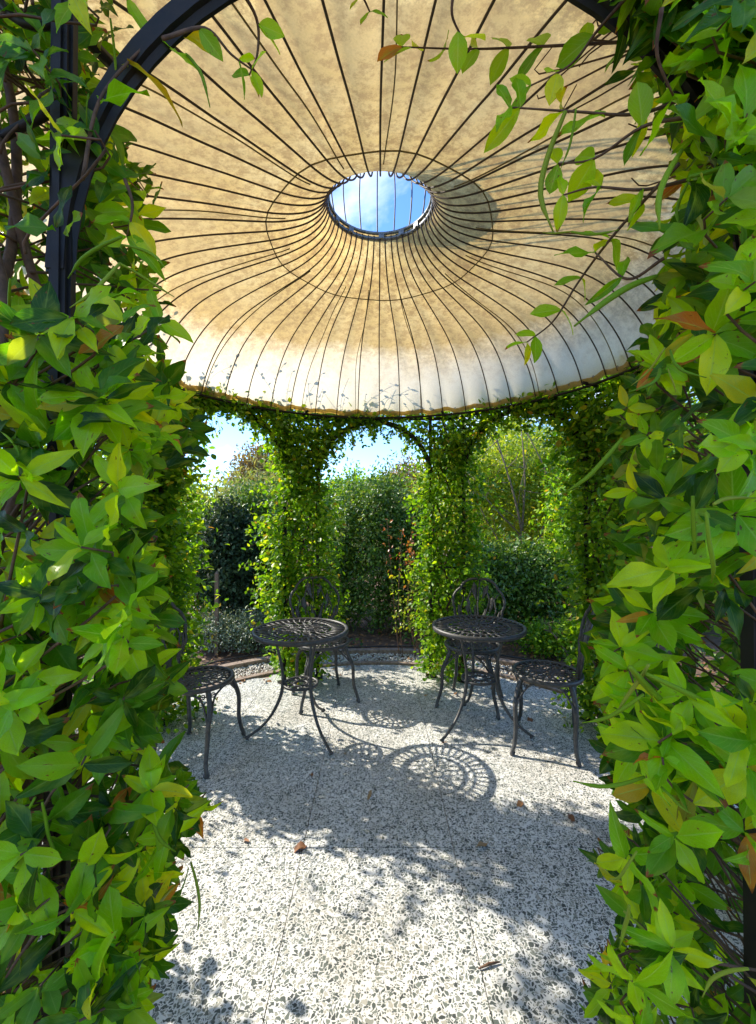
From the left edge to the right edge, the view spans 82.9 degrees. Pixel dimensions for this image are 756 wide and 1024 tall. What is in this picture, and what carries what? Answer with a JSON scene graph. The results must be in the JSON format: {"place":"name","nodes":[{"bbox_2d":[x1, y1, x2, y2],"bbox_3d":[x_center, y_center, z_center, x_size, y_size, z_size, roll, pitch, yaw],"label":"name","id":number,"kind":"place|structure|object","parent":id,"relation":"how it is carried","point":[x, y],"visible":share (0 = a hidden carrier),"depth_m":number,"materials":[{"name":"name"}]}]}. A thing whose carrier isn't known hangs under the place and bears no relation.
{"place":"outdoors","nodes":[
{"label":"outdoors","id":0,"kind":"place"},
{"bbox_2d":[43,171,698,496],"label":"sky","id":1,"kind":"structure","parent":0,"point":[225,445],"materials":[{"name":"blue"}]},
{"bbox_2d":[37,665,743,1023],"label":"floor","id":2,"kind":"structure","parent":0,"point":[399,897],"depth_m":1.71,"materials":[{"name":"grey gravel"}]},
{"bbox_2d":[149,600,245,778],"bbox_3d":[-1.095,0.961,2.509,0.492,0.893,0.465,0,-1,8],"label":"bistro chair","id":3,"kind":"object","parent":2,"relation":"on","point":[191,680],"visible":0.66,"depth_m":2.52,"materials":[{"name":"metal"}]},
{"bbox_2d":[245,617,348,755],"bbox_3d":[-0.506,1.069,2.698,0.641,0.668,0.602,0,-1,-12],"label":"bistro table","id":4,"kind":"object","parent":2,"relation":"on","point":[323,624],"visible":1,"depth_m":2.65,"materials":[{"name":"metal"}]},
{"bbox_2d":[293,841,306,852],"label":"fallen leaf","id":5,"kind":"object","parent":2,"relation":"on","point":[301,845],"visible":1,"depth_m":1.78,"materials":[{"name":"brown plant"}]},
{"bbox_2d":[289,576,359,714],"bbox_3d":[-0.437,0.971,3.294,0.465,0.893,0.492,0,-1,-25],"label":"bistro chair","id":6,"kind":"object","parent":2,"relation":"on","point":[333,647],"visible":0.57,"depth_m":3.36,"materials":[{"name":"metal"}]},
{"bbox_2d":[0,0,755,1023],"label":"garden pavilion","id":7,"kind":"structure","parent":2,"relation":"on","point":[170,16],"depth_m":0.59,"materials":[{"name":"metal"}]},
{"bbox_2d":[0,179,130,529],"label":"climbing vine","id":8,"kind":"object","parent":7,"relation":"attached to","point":[98,452],"visible":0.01,"depth_m":2.21,"materials":[{"name":"green plant"}]},
{"bbox_2d":[82,369,247,733],"bbox_3d":[-1.512,0.040,2.668,1.067,2.763,1.344,0,-1,0],"label":"climbing vine","id":9,"kind":"object","parent":7,"relation":"attached to","point":[181,582],"visible":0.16,"depth_m":2.85,"materials":[{"name":"green plant"}]},
{"bbox_2d":[0,0,387,1023],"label":"climbing vine","id":10,"kind":"object","parent":7,"relation":"attached to","point":[92,578],"visible":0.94,"depth_m":0.52,"materials":[{"name":"green plant"}]},
{"bbox_2d":[220,388,384,686],"bbox_3d":[-0.680,0.076,3.652,1.478,2.730,0.957,1,-1,-38],"label":"climbing vine","id":11,"kind":"object","parent":7,"relation":"attached to","point":[302,462],"visible":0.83,"depth_m":3.55,"materials":[{"name":"green plant"}]},
{"bbox_2d":[0,0,688,418],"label":"canopy","id":12,"kind":"object","parent":7,"relation":"attached to","point":[282,282],"visible":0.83,"depth_m":1.92,"materials":[{"name":"fabric"}]},
{"bbox_2d":[366,398,529,681],"bbox_3d":[0.616,0.109,3.692,1.418,2.640,0.789,0,-1,26],"label":"climbing vine","id":13,"kind":"object","parent":7,"relation":"attached to","point":[449,439],"visible":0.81,"depth_m":3.61,"materials":[{"name":"green plant"}]},
{"bbox_2d":[377,0,755,1023],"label":"climbing vine","id":14,"kind":"object","parent":7,"relation":"attached to","point":[681,780],"visible":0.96,"depth_m":0.58,"materials":[{"name":"green plant"}]},
{"bbox_2d":[504,347,694,735],"bbox_3d":[1.525,0.100,2.817,0.897,2.675,1.389,0,-1,-20],"label":"climbing vine","id":15,"kind":"object","parent":7,"relation":"attached to","point":[595,439],"visible":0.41,"depth_m":2.87,"materials":[{"name":"green plant"}]},
{"bbox_2d":[673,329,742,917],"bbox_3d":[1.585,0.055,1.550,0.910,2.751,1.428,0,-1,22],"label":"climbing vine","id":16,"kind":"object","parent":7,"relation":"attached to","point":[727,648],"depth_m":1.71,"materials":[{"name":"green plant"}]},
{"bbox_2d":[435,577,505,719],"bbox_3d":[0.717,0.970,3.214,0.465,0.893,0.492,0,-1,25],"label":"bistro chair","id":17,"kind":"object","parent":2,"relation":"on","point":[478,647],"visible":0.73,"depth_m":3.23,"materials":[{"name":"metal"}]},
{"bbox_2d":[476,841,488,846],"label":"fallen leaf","id":18,"kind":"object","parent":2,"relation":"on","point":[480,843],"visible":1,"depth_m":1.79,"materials":[{"name":"brown plant"}]},
{"bbox_2d":[432,615,533,742],"bbox_3d":[0.639,1.070,2.776,0.641,0.668,0.602,1,-1,-35],"label":"bistro table","id":19,"kind":"object","parent":2,"relation":"on","point":[514,627],"visible":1,"depth_m":2.72,"materials":[{"name":"metal"}]},
{"bbox_2d":[478,961,499,968],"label":"fallen leaf","id":20,"kind":"object","parent":2,"relation":"on","point":[487,964],"visible":1,"depth_m":1.31,"materials":[{"name":"brown plant"}]},
{"bbox_2d":[517,800,522,806],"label":"fallen leaf","id":21,"kind":"object","parent":2,"relation":"on","point":[519,803],"visible":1,"depth_m":2.05,"materials":[{"name":"brown plant"}]},
{"bbox_2d":[510,603,595,766],"bbox_3d":[1.067,0.962,2.593,0.492,0.893,0.465,0,-1,23],"label":"bistro chair","id":22,"kind":"object","parent":2,"relation":"on","point":[571,683],"visible":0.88,"depth_m":2.52,"materials":[{"name":"metal"}]},
{"bbox_2d":[568,814,574,823],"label":"fallen leaf","id":23,"kind":"object","parent":2,"relation":"on","point":[571,817],"visible":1,"depth_m":1.95,"materials":[{"name":"brown plant"}]},
{"bbox_2d":[72,532,731,706],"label":"soil ground","id":24,"kind":"structure","parent":0,"point":[209,656],"depth_m":4.70,"materials":[{"name":"brown soil"}]},
{"bbox_2d":[27,479,229,618],"bbox_3d":[-3.263,0.440,5.853,3.243,2.166,1.814,0,-1,0],"label":"hedge","id":25,"kind":"object","parent":24,"relation":"on","point":[183,519],"visible":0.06,"depth_m":5.55,"materials":[{"name":"green plant"}]},
{"bbox_2d":[16,455,242,531],"bbox_3d":[-6.387,-0.117,9.593,8.731,3.336,3.562,0,-1,0],"label":"garden tree","id":26,"kind":"object","parent":24,"relation":"on","point":[199,489],"visible":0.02,"depth_m":9.26,"materials":[{"name":"green plant"}]},
{"bbox_2d":[214,571,218,655],"bbox_3d":[-1.654,1.036,4.387,0.034,0.871,0.034,0,-1,0],"label":"wooden stake","id":27,"kind":"object","parent":24,"relation":"on","point":[216,613],"visible":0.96,"depth_m":4.37,"materials":[{"name":"brown wood"}]},
{"bbox_2d":[187,485,271,635],"bbox_3d":[-1.709,0.581,4.989,1.038,1.789,1.088,0,-1,0],"label":"black elder","id":28,"kind":"object","parent":24,"relation":"on","point":[225,560],"visible":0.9,"depth_m":4.77,"materials":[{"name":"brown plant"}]},
{"bbox_2d":[187,604,277,654],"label":"garden shrub","id":29,"kind":"object","parent":24,"relation":"on","point":[241,627],"visible":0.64,"depth_m":4.39,"materials":[{"name":"green plant"}]},
{"bbox_2d":[195,464,315,620],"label":"ivy hedge","id":30,"kind":"object","parent":24,"relation":"on","point":[246,501],"visible":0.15,"depth_m":5.36,"materials":[{"name":"green plant"}]},
{"bbox_2d":[212,439,299,505],"bbox_3d":[-3.814,-0.570,14.227,3.451,4.331,3.075,0,-1,22],"label":"garden tree","id":31,"kind":"object","parent":24,"relation":"on","point":[249,463],"visible":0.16,"depth_m":13.52,"materials":[{"name":"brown plant"}]},
{"bbox_2d":[199,432,331,591],"bbox_3d":[-1.868,0.144,7.042,2.173,2.793,1.965,0,-1,0],"label":"pale tamarisk","id":32,"kind":"object","parent":24,"relation":"on","point":[245,477],"visible":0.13,"depth_m":6.84,"materials":[{"name":"green plant"}]},
{"bbox_2d":[75,653,583,733],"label":"gravel","id":33,"kind":"structure","parent":24,"relation":"on","point":[258,668],"depth_m":4.05,"materials":[{"name":"grey gravel"}]},
{"bbox_2d":[492,666,580,689],"bbox_3d":[1.709,1.401,2.838,0.408,0.028,2.528,0,-1,-22],"label":"drip hose","id":34,"kind":"object","parent":33,"relation":"on","point":[524,673],"visible":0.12,"depth_m":3.82,"materials":[{"name":"plastic"}]},
{"bbox_2d":[296,458,417,560],"bbox_3d":[-0.834,0.162,12.141,4.145,3.479,3.459,0,-1,0],"label":"garden tree","id":35,"kind":"object","parent":24,"relation":"on","point":[359,479],"visible":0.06,"depth_m":11.73,"materials":[{"name":"green plant"}]},
{"bbox_2d":[201,645,531,665],"bbox_3d":[0.329,1.408,3.469,4.814,0.027,2.117,0,-1,12],"label":"drip hose","id":36,"kind":"object","parent":24,"relation":"on","point":[349,647],"visible":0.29,"depth_m":4.26,"materials":[{"name":"plastic"}]},
{"bbox_2d":[179,661,579,698],"bbox_3d":[0.011,1.419,2.645,3.844,0.062,2.822,0,-1,0],"label":"edging strip","id":37,"kind":"object","parent":24,"relation":"on","point":[269,673],"visible":0.16,"depth_m":3.79,"materials":[{"name":"metal"}]},
{"bbox_2d":[320,448,440,633],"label":"ivy hedge","id":38,"kind":"object","parent":24,"relation":"on","point":[375,508],"visible":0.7,"depth_m":5.08,"materials":[{"name":"green plant"}]},
{"bbox_2d":[206,648,582,683],"bbox_3d":[0.010,1.419,2.819,4.614,0.066,3.244,0,-1,0],"label":"edging strip","id":39,"kind":"object","parent":24,"relation":"on","point":[353,651],"visible":0.19,"depth_m":4.18,"materials":[{"name":"metal"}]},
{"bbox_2d":[84,615,719,689],"bbox_3d":[-0.005,1.412,4.687,6.858,0.181,2.663,0,-1,0],"label":"ground cover","id":40,"kind":"object","parent":24,"relation":"on","point":[361,644],"visible":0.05,"depth_m":4.47,"materials":[{"name":"green plant"}]},
{"bbox_2d":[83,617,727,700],"bbox_3d":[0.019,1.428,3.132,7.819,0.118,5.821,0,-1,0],"label":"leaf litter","id":41,"kind":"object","parent":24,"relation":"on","point":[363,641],"visible":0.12,"depth_m":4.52,"materials":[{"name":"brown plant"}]},
{"bbox_2d":[369,452,442,529],"bbox_3d":[1.002,-0.174,15.281,3.406,3.818,3.486,0,-1,20],"label":"garden tree","id":42,"kind":"object","parent":24,"relation":"on","point":[409,469],"visible":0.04,"depth_m":14.70,"materials":[{"name":"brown plant"}]},
{"bbox_2d":[380,515,453,656],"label":"rose bush","id":43,"kind":"object","parent":24,"relation":"on","point":[394,577],"visible":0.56,"depth_m":4.24,"materials":[{"name":"green plant"}]},
{"bbox_2d":[403,414,596,543],"bbox_3d":[3.399,-0.501,10.722,6.018,4.404,3.466,0,-1,0],"label":"garden tree","id":44,"kind":"object","parent":24,"relation":"on","point":[523,434],"visible":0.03,"depth_m":10.39,"materials":[{"name":"green plant"}]},
{"bbox_2d":[433,421,573,608],"bbox_3d":[2.482,-0.235,7.002,3.345,3.401,2.908,0,-1,0],"label":"sunlit tree","id":45,"kind":"object","parent":24,"relation":"on","point":[517,463],"visible":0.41,"depth_m":6.76,"materials":[{"name":"green plant"}]},
{"bbox_2d":[426,524,581,636],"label":"laurel bush","id":46,"kind":"object","parent":24,"relation":"on","point":[521,579],"visible":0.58,"depth_m":4.85,"materials":[{"name":"green plant"}]},
{"bbox_2d":[510,612,591,661],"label":"garden shrub","id":47,"kind":"object","parent":24,"relation":"on","point":[540,636],"visible":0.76,"depth_m":4.20,"materials":[{"name":"green plant"}]},
{"bbox_2d":[529,431,727,639],"bbox_3d":[3.551,0.222,5.391,3.357,2.562,1.952,0,-1,0],"label":"hedge","id":48,"kind":"object","parent":24,"relation":"on","point":[556,528],"visible":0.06,"depth_m":5.32,"materials":[{"name":"green plant"}]},
{"bbox_2d":[560,388,714,512],"bbox_3d":[7.502,-0.817,9.873,8.167,4.773,3.790,0,-1,0],"label":"garden tree","id":49,"kind":"object","parent":24,"relation":"on","point":[695,445],"depth_m":8.87,"materials":[{"name":"green plant"}]}
]}

